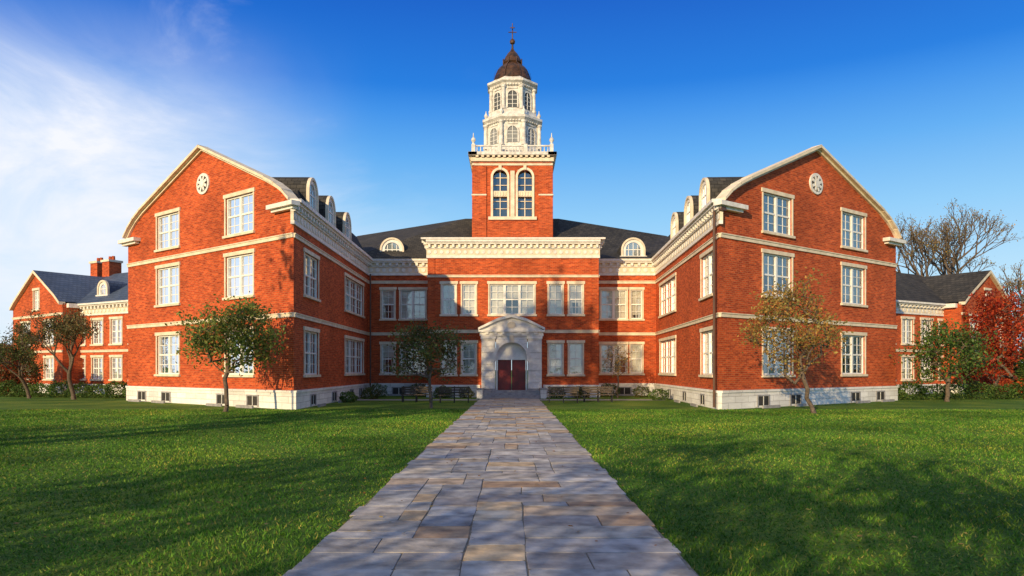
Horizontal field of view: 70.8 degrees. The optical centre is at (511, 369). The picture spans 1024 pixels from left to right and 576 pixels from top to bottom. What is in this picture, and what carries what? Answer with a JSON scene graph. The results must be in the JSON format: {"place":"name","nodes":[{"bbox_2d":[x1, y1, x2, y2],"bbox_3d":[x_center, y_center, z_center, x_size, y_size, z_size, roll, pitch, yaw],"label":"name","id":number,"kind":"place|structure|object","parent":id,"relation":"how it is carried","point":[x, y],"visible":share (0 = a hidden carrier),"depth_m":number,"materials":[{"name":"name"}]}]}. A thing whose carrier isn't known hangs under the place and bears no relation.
{"place":"outdoors","nodes":[
{"label":"outdoors","id":0,"kind":"place"},
{"bbox_2d":[283,399,698,575],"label":"flagstone path","id":1,"kind":"structure","parent":0,"point":[510,511],"depth_m":9.65,"materials":[{"name":"grey stone"}]},
{"bbox_2d":[357,399,651,399],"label":"side walkway","id":2,"kind":"structure","parent":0,"point":[477,399],"depth_m":47.92,"materials":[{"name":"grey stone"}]},
{"bbox_2d":[0,370,1023,575],"bbox_3d":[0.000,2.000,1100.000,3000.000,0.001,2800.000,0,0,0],"label":"lawn ground","id":3,"kind":"structure","parent":0,"point":[66,403],"depth_m":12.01,"materials":[{"name":"green plant"}]},
{"bbox_2d":[0,344,43,395],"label":"burning bush","id":4,"kind":"object","parent":3,"relation":"on","point":[6,373],"visible":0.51,"depth_m":54.00,"materials":[{"name":"green plant"}]},
{"bbox_2d":[0,320,51,397],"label":"hawthorn tree","id":5,"kind":"object","parent":3,"relation":"on","point":[21,349],"visible":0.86,"depth_m":48.52,"materials":[{"name":"green plant"}]},
{"bbox_2d":[9,306,106,399],"bbox_3d":[-29.381,-1.013,46.584,5.303,6.401,4.961,0,0,41],"label":"hawthorn tree","id":6,"kind":"object","parent":3,"relation":"on","point":[69,327],"visible":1,"depth_m":46.59,"materials":[{"name":"green plant"}]},
{"bbox_2d":[0,379,127,397],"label":"boxwood hedge","id":7,"kind":"object","parent":3,"relation":"on","point":[51,390],"visible":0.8,"depth_m":51.42,"materials":[{"name":"green plant"}]},
{"bbox_2d":[13,256,127,384],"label":"walls","id":8,"kind":"structure","parent":3,"relation":"on","point":[48,303],"depth_m":60.46,"materials":[{"name":"red brick"}]},
{"bbox_2d":[9,259,127,380],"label":"stone trim","id":9,"kind":"structure","parent":8,"relation":"attached to","point":[33,274],"depth_m":60.33,"materials":[{"name":"beige stone"}]},
{"bbox_2d":[23,285,121,379],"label":"window frames","id":10,"kind":"structure","parent":8,"relation":"attached to","point":[94,338],"depth_m":59.90,"materials":[{"name":"white wood"}]},
{"bbox_2d":[28,285,121,377],"bbox_3d":[-37.056,-3.228,61.641,18.409,7.885,3.175,0,0,36],"label":"window glass","id":11,"kind":"object","parent":10,"relation":"in","point":[120,341],"visible":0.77,"depth_m":59.59,"materials":[{"name":"glass"}]},
{"bbox_2d":[33,270,127,303],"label":"roof","id":12,"kind":"structure","parent":8,"relation":"on","point":[71,288],"depth_m":61.99,"materials":[{"name":"grey tile"}]},
{"bbox_2d":[67,282,127,315],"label":"white cornice","id":13,"kind":"structure","parent":8,"relation":"attached to","point":[99,305],"depth_m":59.09,"materials":[{"name":"white paint"}]},
{"bbox_2d":[23,383,122,393],"bbox_3d":[-33.073,1.699,65.148,21.272,1.002,14.170,0,0,36],"label":"stone base","id":14,"kind":"object","parent":3,"relation":"on","point":[83,387],"visible":0.02,"depth_m":59.59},
{"bbox_2d":[165,289,288,411],"bbox_3d":[-12.893,-0.829,34.206,5.871,5.968,5.223,0,0,0],"label":"young maple tree","id":15,"kind":"object","parent":3,"relation":"on","point":[235,335],"visible":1,"depth_m":33.41,"materials":[{"name":"green plant"}]},
{"bbox_2d":[339,391,358,402],"bbox_3d":[-9.975,1.657,44.020,1.224,0.744,1.006,0,0,0],"label":"foundation shrub","id":16,"kind":"object","parent":3,"relation":"on","point":[344,399],"visible":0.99,"depth_m":43.81,"materials":[{"name":"green plant"}]},
{"bbox_2d":[360,386,381,398],"bbox_3d":[-9.597,1.552,48.993,1.506,0.952,1.258,0,0,0],"label":"foundation shrub","id":17,"kind":"object","parent":3,"relation":"on","point":[365,391],"visible":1,"depth_m":48.83,"materials":[{"name":"green plant"}]},
{"bbox_2d":[367,383,387,396],"bbox_3d":[-9.891,1.487,52.998,1.642,1.070,1.419,0,0,0],"label":"foundation shrub","id":18,"kind":"object","parent":3,"relation":"on","point":[378,385],"visible":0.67,"depth_m":52.89,"materials":[{"name":"green plant"}]},
{"bbox_2d":[400,386,431,401],"bbox_3d":[-5.900,1.510,44.465,1.900,0.980,0.630,0,0,0],"label":"park bench","id":19,"kind":"object","parent":3,"relation":"on","point":[416,391],"visible":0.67,"depth_m":44.64,"materials":[{"name":"brown wood"}]},
{"bbox_2d":[410,383,427,395],"bbox_3d":[-6.849,1.471,54.125,1.971,1.118,1.546,0,0,0],"label":"foundation shrub","id":20,"kind":"object","parent":3,"relation":"on","point":[416,384],"visible":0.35,"depth_m":53.86,"materials":[{"name":"green plant"}]},
{"bbox_2d":[380,317,469,407],"bbox_3d":[-4.479,-0.318,37.443,4.645,4.886,4.376,0,0,0],"label":"crabapple tree","id":21,"kind":"object","parent":3,"relation":"on","point":[431,345],"visible":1,"depth_m":37.27,"materials":[{"name":"green plant"}]},
{"bbox_2d":[432,385,453,397],"bbox_3d":[-4.888,1.545,50.902,1.524,0.955,1.230,0,0,-29],"label":"foundation shrub","id":22,"kind":"object","parent":3,"relation":"on","point":[435,394],"visible":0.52,"depth_m":50.78,"materials":[{"name":"green plant"}]},
{"bbox_2d":[438,386,469,402],"bbox_3d":[-3.503,1.510,43.665,1.900,0.980,0.630,0,0,-3],"label":"park bench","id":23,"kind":"object","parent":3,"relation":"on","point":[454,389],"visible":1,"depth_m":43.85,"materials":[{"name":"brown wood"}]},
{"bbox_2d":[459,388,474,397],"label":"foundation shrub","id":24,"kind":"object","parent":3,"relation":"on","point":[472,394],"visible":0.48,"depth_m":50.45,"materials":[{"name":"green plant"}]},
{"bbox_2d":[9,401,1007,545],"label":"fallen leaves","id":25,"kind":"object","parent":3,"relation":"on","point":[188,523],"visible":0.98,"depth_m":12.35,"materials":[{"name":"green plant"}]},
{"bbox_2d":[118,23,905,409],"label":"brick college hall","id":26,"kind":"structure","parent":3,"relation":"on","point":[524,287],"depth_m":44.65,"materials":[{"name":"red brick"}]},
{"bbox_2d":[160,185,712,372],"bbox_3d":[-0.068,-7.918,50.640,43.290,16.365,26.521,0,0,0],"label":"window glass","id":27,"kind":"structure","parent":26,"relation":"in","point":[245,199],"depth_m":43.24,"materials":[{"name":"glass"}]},
{"bbox_2d":[141,90,880,404],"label":"window frames","id":28,"kind":"structure","parent":26,"relation":"in","point":[309,258],"depth_m":44.39,"materials":[{"name":"white wood"}]},
{"bbox_2d":[498,360,524,389],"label":"doors","id":29,"kind":"structure","parent":26,"relation":"in","point":[504,366],"depth_m":51.82,"materials":[{"name":"red paint"}]},
{"bbox_2d":[550,393,565,397],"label":"foundation shrub","id":30,"kind":"object","parent":3,"relation":"on","point":[557,394],"visible":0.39,"depth_m":50.40,"materials":[{"name":"green plant"}]},
{"bbox_2d":[547,386,578,402],"bbox_3d":[3.103,1.510,43.665,1.900,0.980,0.630,0,0,3],"label":"park bench","id":31,"kind":"object","parent":3,"relation":"on","point":[563,389],"visible":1,"depth_m":43.85,"materials":[{"name":"brown wood"}]},
{"bbox_2d":[573,386,590,397],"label":"foundation shrub","id":32,"kind":"object","parent":3,"relation":"on","point":[581,393],"visible":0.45,"depth_m":50.75,"materials":[{"name":"green plant"}]},
{"bbox_2d":[582,386,613,401],"bbox_3d":[5.300,1.510,44.465,1.900,0.980,0.630,0,0,0],"label":"park bench","id":33,"kind":"object","parent":3,"relation":"on","point":[598,391],"visible":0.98,"depth_m":44.64,"materials":[{"name":"brown wood"}]},
{"bbox_2d":[600,383,620,395],"bbox_3d":[7.271,1.503,54.011,1.764,1.061,1.502,0,0,0],"label":"foundation shrub","id":34,"kind":"object","parent":3,"relation":"on","point":[614,387],"visible":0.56,"depth_m":53.84,"materials":[{"name":"green plant"}]},
{"bbox_2d":[603,345,633,397],"bbox_3d":[7.430,0.117,50.419,2.164,4.010,2.369,0,0,-27],"label":"serviceberry tree","id":35,"kind":"object","parent":3,"relation":"on","point":[625,359],"visible":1,"depth_m":50.44,"materials":[{"name":"green plant"}]},
{"bbox_2d":[632,385,650,396],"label":"foundation shrub","id":36,"kind":"object","parent":3,"relation":"on","point":[643,389],"visible":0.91,"depth_m":51.84,"materials":[{"name":"green plant"}]},
{"bbox_2d":[647,388,669,399],"bbox_3d":[9.550,1.614,46.995,1.449,0.818,1.257,0,0,0],"label":"foundation shrub","id":37,"kind":"object","parent":3,"relation":"on","point":[665,395],"visible":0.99,"depth_m":46.79,"materials":[{"name":"green plant"}]},
{"bbox_2d":[730,260,852,413],"bbox_3d":[12.727,-1.434,32.858,5.244,7.148,5.262,0,0,0],"label":"young oak tree","id":38,"kind":"object","parent":3,"relation":"on","point":[798,344],"visible":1,"depth_m":32.67,"materials":[{"name":"green plant"}]},
{"bbox_2d":[898,383,990,393],"bbox_3d":[33.073,1.699,65.148,21.272,1.002,14.170,0,0,-36],"label":"stone base","id":39,"kind":"object","parent":3,"relation":"on","point":[930,388],"visible":0.02,"depth_m":59.54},
{"bbox_2d":[888,311,1006,401],"bbox_3d":[27.000,-0.825,45.094,6.350,5.873,5.380,0,0,0],"label":"green maple tree","id":40,"kind":"object","parent":3,"relation":"on","point":[950,339],"visible":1,"depth_m":44.58,"materials":[{"name":"green plant"}]},
{"bbox_2d":[896,276,1010,384],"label":"walls","id":41,"kind":"structure","parent":3,"relation":"on","point":[953,313],"depth_m":59.84,"materials":[{"name":"red brick"}]},
{"bbox_2d":[896,300,956,315],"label":"white cornice","id":42,"kind":"structure","parent":41,"relation":"attached to","point":[924,305],"depth_m":58.98,"materials":[{"name":"white paint"}]},
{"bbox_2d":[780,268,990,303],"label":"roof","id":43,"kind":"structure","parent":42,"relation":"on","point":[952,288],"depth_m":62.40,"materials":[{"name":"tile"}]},
{"bbox_2d":[902,290,1000,379],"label":"window frames","id":44,"kind":"structure","parent":41,"relation":"attached to","point":[908,337],"depth_m":58.74,"materials":[{"name":"white wood"}]},
{"bbox_2d":[896,271,1014,380],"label":"stone trim","id":45,"kind":"structure","parent":41,"relation":"attached to","point":[990,274],"depth_m":59.49,"materials":[{"name":"beige stone"}]},
{"bbox_2d":[962,292,1013,392],"bbox_3d":[41.502,-2.378,62.565,10.442,9.119,0.638,0,0,-36],"label":"climbing ivy","id":46,"kind":"object","parent":41,"relation":"attached to","point":[976,377],"visible":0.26,"depth_m":61.77,"materials":[{"name":"red plant"}]},
{"bbox_2d":[895,198,1020,276],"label":"bare elm tree","id":47,"kind":"object","parent":3,"relation":"on","point":[949,267],"visible":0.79,"depth_m":73.57,"materials":[{"name":"brown plant"}]},
{"bbox_2d":[896,379,1023,399],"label":"boxwood hedge","id":48,"kind":"object","parent":3,"relation":"on","point":[990,391],"visible":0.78,"depth_m":48.22,"materials":[{"name":"green plant"}]},
{"bbox_2d":[954,283,1023,398],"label":"red maple tree","id":49,"kind":"object","parent":3,"relation":"on","point":[1000,305],"visible":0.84,"depth_m":49.41,"materials":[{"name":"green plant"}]},
{"bbox_2d":[997,260,1023,341],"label":"bare elm tree","id":50,"kind":"object","parent":3,"relation":"on","point":[1018,281],"visible":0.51,"depth_m":83.95,"materials":[{"name":"brown plant"}]},
{"bbox_2d":[1012,341,1023,382],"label":"distant treeline","id":51,"kind":"object","parent":3,"relation":"on","point":[1014,369],"visible":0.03,"depth_m":92.79,"materials":[{"name":"green plant"}]},
{"bbox_2d":[1014,342,1023,397],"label":"arborvitae shrub","id":52,"kind":"object","parent":3,"relation":"on","point":[1020,370],"visible":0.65,"depth_m":49.63,"materials":[{"name":"green plant"}]},
{"bbox_2d":[0,0,1023,369],"label":"sky","id":53,"kind":"structure","parent":0,"point":[380,103],"materials":[{"name":"blue"}]},
{"bbox_2d":[902,320,974,377],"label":"window blinds","id":54,"kind":"object","parent":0,"point":[903,376],"depth_m":58.74,"materials":[{"name":"white fabric"}]}
]}

